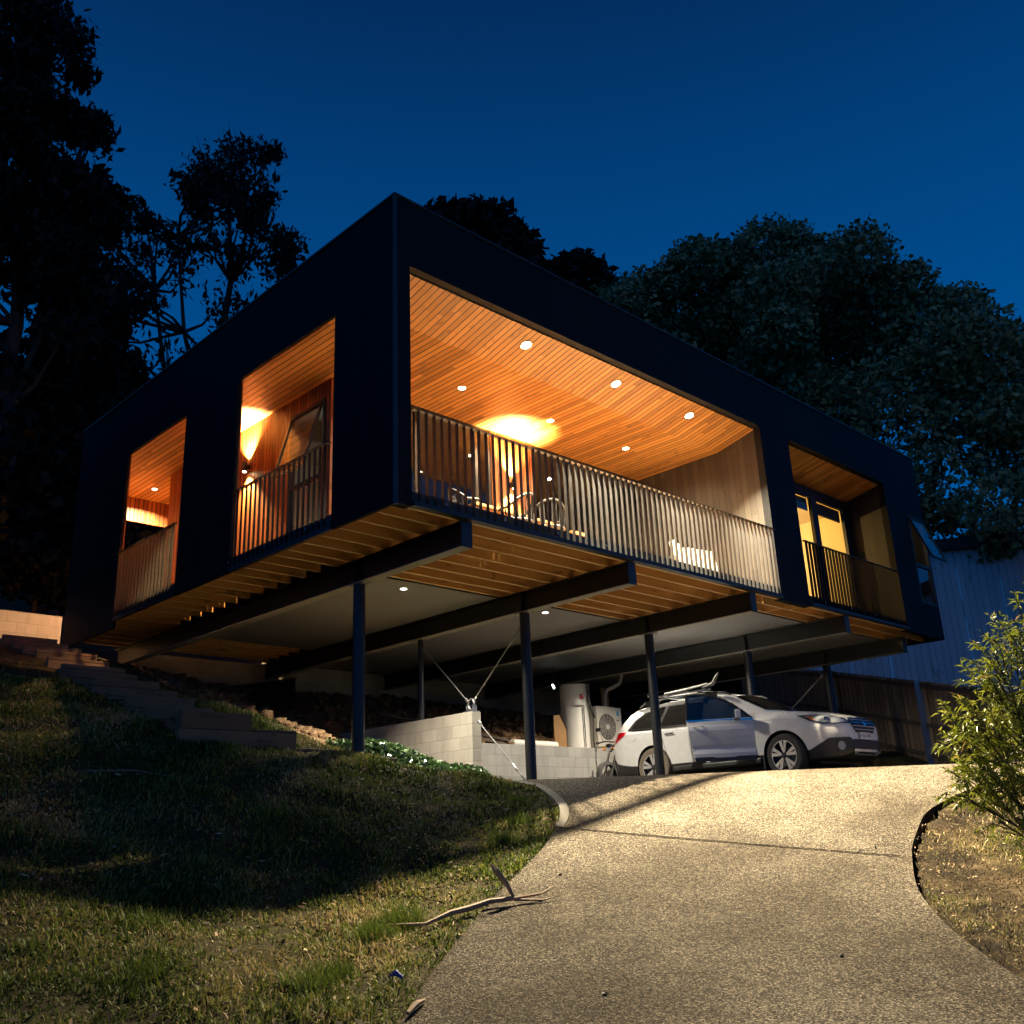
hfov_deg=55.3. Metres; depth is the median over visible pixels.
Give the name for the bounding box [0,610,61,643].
retaining wall
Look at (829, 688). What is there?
steel post
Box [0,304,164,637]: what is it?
dense tree
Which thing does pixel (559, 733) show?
timber offcut
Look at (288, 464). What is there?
balustrade
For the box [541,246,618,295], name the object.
roundtop tree
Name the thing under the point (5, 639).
timber step
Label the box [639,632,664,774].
steel post
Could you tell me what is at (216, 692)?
rubble
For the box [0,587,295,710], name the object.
hillside
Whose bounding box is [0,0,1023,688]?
sky
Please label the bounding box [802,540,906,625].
balustrade
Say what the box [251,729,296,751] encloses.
timber sleeper
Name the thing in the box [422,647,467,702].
brace rod
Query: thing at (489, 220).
roundtop tree
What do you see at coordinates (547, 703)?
foundation wall
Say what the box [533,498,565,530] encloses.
dining chair
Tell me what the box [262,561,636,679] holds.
steel beam
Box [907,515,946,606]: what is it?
window frame
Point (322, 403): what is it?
window frame
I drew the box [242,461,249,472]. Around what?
wall lamp
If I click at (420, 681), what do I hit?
steel post
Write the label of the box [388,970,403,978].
plastic scrap
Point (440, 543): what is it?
steel beam
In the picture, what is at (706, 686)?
bike carrier
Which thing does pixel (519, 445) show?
balustrade
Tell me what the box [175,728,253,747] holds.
timber sleeper
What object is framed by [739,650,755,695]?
steel post
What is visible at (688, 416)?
ceiling downlight
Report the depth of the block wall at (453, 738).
16.47 m
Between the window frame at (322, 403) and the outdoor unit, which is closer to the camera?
the window frame at (322, 403)
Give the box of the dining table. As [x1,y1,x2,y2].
[468,502,557,524]
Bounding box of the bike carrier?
[647,673,736,699]
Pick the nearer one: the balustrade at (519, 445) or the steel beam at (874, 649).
the balustrade at (519, 445)
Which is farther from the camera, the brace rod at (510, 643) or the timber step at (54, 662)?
the brace rod at (510, 643)
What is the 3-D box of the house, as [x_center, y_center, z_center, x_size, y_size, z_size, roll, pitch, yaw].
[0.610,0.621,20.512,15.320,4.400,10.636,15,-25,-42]
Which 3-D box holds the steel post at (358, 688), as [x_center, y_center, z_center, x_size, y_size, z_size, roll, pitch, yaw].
[-2.075,2.188,13.219,0.168,2.494,0.300,15,-25,-42]
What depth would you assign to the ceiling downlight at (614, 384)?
15.95 m
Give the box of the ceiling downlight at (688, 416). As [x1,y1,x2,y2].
[684,413,693,418]
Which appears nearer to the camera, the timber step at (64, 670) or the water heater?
the timber step at (64, 670)
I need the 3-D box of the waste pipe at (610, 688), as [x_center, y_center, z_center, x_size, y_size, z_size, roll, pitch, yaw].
[2.344,4.485,22.384,0.729,2.070,0.090,15,-25,-42]
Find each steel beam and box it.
[115,520,472,664]
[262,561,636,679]
[382,592,757,690]
[483,615,850,698]
[589,637,907,702]
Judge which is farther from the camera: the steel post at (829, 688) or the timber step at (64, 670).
the steel post at (829, 688)
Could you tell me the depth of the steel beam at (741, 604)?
18.86 m
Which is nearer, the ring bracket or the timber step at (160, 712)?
the timber step at (160, 712)
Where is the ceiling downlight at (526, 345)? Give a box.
[520,341,531,349]
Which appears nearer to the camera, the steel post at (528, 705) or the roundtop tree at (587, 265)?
the steel post at (528, 705)
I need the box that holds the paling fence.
[742,670,1023,764]
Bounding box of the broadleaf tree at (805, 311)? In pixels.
[588,211,1023,684]
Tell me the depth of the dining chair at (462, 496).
13.96 m
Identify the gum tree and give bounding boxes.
[0,0,144,430]
[97,123,310,375]
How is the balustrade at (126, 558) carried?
attached to the house
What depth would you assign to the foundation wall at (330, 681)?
22.39 m
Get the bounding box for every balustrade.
[113,522,177,615]
[227,441,331,565]
[411,407,778,592]
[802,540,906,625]
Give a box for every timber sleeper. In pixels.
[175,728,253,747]
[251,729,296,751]
[296,748,335,752]
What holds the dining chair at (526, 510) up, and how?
on the house
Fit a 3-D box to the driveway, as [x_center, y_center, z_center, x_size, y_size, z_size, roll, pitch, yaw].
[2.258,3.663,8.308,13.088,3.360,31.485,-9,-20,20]
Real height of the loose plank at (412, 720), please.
0.690 m
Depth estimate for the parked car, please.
16.79 m
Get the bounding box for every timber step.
[0,634,57,644]
[8,639,67,647]
[20,644,81,653]
[30,649,96,660]
[45,657,108,668]
[56,663,125,677]
[66,670,137,683]
[83,677,159,693]
[99,687,177,698]
[118,695,194,710]
[136,705,213,720]
[164,710,251,732]
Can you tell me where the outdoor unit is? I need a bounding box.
[588,706,621,747]
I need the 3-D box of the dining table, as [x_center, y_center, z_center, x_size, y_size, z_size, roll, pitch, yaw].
[-0.153,0.466,15.155,1.750,0.745,0.780,15,-25,-42]
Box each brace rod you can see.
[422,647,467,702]
[473,627,519,700]
[477,720,524,779]
[792,675,822,707]
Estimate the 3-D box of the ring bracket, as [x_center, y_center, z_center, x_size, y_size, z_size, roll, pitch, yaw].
[-0.680,3.218,16.267,0.140,0.235,0.240,15,-25,-42]
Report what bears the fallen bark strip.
on the driveway
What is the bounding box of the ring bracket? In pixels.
[463,698,478,712]
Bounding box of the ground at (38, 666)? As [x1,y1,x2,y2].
[0,644,1023,1023]
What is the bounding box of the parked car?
[614,691,880,775]
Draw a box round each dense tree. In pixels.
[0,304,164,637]
[591,679,742,719]
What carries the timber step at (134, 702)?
on the ground at (38, 666)
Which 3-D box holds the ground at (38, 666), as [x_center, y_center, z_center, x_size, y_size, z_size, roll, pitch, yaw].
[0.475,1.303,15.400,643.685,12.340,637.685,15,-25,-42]
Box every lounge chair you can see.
[665,540,689,563]
[687,548,717,570]
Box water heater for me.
[560,684,595,747]
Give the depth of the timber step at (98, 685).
13.21 m
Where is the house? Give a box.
[62,192,946,691]
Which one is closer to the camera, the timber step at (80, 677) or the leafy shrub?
the leafy shrub
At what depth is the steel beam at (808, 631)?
21.10 m
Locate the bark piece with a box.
[406,998,424,1014]
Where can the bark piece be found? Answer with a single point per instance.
(414, 1006)
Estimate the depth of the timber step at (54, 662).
14.57 m
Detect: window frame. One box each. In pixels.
[271,398,325,532]
[794,487,857,606]
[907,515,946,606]
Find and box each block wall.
[338,711,481,766]
[481,743,613,779]
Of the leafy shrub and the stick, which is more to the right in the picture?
the leafy shrub
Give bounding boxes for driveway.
[400,761,1023,1023]
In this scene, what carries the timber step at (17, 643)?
on the ground at (38, 666)
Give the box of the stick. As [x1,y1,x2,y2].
[77,770,190,778]
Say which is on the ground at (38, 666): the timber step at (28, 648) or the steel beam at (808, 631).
the timber step at (28, 648)
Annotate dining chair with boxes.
[447,488,478,508]
[498,492,534,522]
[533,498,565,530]
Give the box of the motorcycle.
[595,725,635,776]
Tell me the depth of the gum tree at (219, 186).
35.29 m
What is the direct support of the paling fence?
on the ground at (38, 666)
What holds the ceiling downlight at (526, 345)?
attached to the house
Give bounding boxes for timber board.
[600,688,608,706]
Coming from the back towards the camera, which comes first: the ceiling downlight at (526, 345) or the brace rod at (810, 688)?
the brace rod at (810, 688)
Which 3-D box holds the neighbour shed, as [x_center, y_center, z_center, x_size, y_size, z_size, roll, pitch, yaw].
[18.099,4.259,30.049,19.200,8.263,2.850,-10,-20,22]
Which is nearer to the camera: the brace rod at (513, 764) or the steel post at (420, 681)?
the brace rod at (513, 764)
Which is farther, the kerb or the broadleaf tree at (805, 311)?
the broadleaf tree at (805, 311)
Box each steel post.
[348,581,370,752]
[412,638,428,719]
[515,610,536,779]
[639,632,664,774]
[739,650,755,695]
[820,664,836,712]
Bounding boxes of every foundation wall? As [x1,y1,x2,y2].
[133,655,265,685]
[262,663,385,697]
[386,680,485,707]
[486,690,588,715]
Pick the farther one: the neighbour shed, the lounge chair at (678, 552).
the neighbour shed
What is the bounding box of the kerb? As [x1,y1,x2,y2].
[497,777,568,825]
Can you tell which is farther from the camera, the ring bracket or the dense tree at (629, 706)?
the dense tree at (629, 706)
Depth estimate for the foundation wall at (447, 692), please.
24.70 m
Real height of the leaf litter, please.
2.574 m
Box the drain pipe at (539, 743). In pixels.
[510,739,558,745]
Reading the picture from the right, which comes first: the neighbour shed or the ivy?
the neighbour shed
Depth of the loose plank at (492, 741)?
18.99 m
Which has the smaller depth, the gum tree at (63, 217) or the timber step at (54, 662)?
the timber step at (54, 662)
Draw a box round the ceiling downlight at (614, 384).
[610,381,620,387]
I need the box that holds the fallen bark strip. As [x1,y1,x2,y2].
[389,863,559,925]
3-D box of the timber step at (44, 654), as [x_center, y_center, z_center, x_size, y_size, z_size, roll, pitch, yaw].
[-7.074,2.360,15.292,0.922,0.250,0.550,15,-25,-42]
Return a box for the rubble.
[125,664,604,747]
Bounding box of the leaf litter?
[0,725,1023,1023]
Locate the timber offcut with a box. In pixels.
[553,715,566,746]
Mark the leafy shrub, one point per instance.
(987, 778)
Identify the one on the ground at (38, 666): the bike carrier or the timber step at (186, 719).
the timber step at (186, 719)
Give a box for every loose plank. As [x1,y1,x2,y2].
[377,711,509,741]
[481,738,504,743]
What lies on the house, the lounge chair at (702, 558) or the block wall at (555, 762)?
the lounge chair at (702, 558)
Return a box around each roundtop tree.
[423,191,558,275]
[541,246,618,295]
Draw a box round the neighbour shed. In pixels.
[798,531,1023,690]
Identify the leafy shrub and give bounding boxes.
[930,576,1023,869]
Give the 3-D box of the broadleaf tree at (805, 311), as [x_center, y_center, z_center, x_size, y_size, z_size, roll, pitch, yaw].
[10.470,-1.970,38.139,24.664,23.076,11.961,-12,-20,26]
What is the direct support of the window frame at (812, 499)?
in the house
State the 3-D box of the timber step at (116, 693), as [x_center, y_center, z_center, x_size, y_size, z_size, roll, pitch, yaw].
[-5.022,2.524,13.011,0.918,0.250,0.550,15,-25,-42]
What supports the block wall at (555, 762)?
on the ground at (38, 666)
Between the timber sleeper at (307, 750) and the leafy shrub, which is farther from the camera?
the timber sleeper at (307, 750)
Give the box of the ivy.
[325,736,491,776]
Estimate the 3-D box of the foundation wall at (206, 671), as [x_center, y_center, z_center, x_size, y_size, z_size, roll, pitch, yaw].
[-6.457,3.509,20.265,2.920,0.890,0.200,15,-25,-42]
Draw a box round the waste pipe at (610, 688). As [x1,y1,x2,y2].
[603,675,622,706]

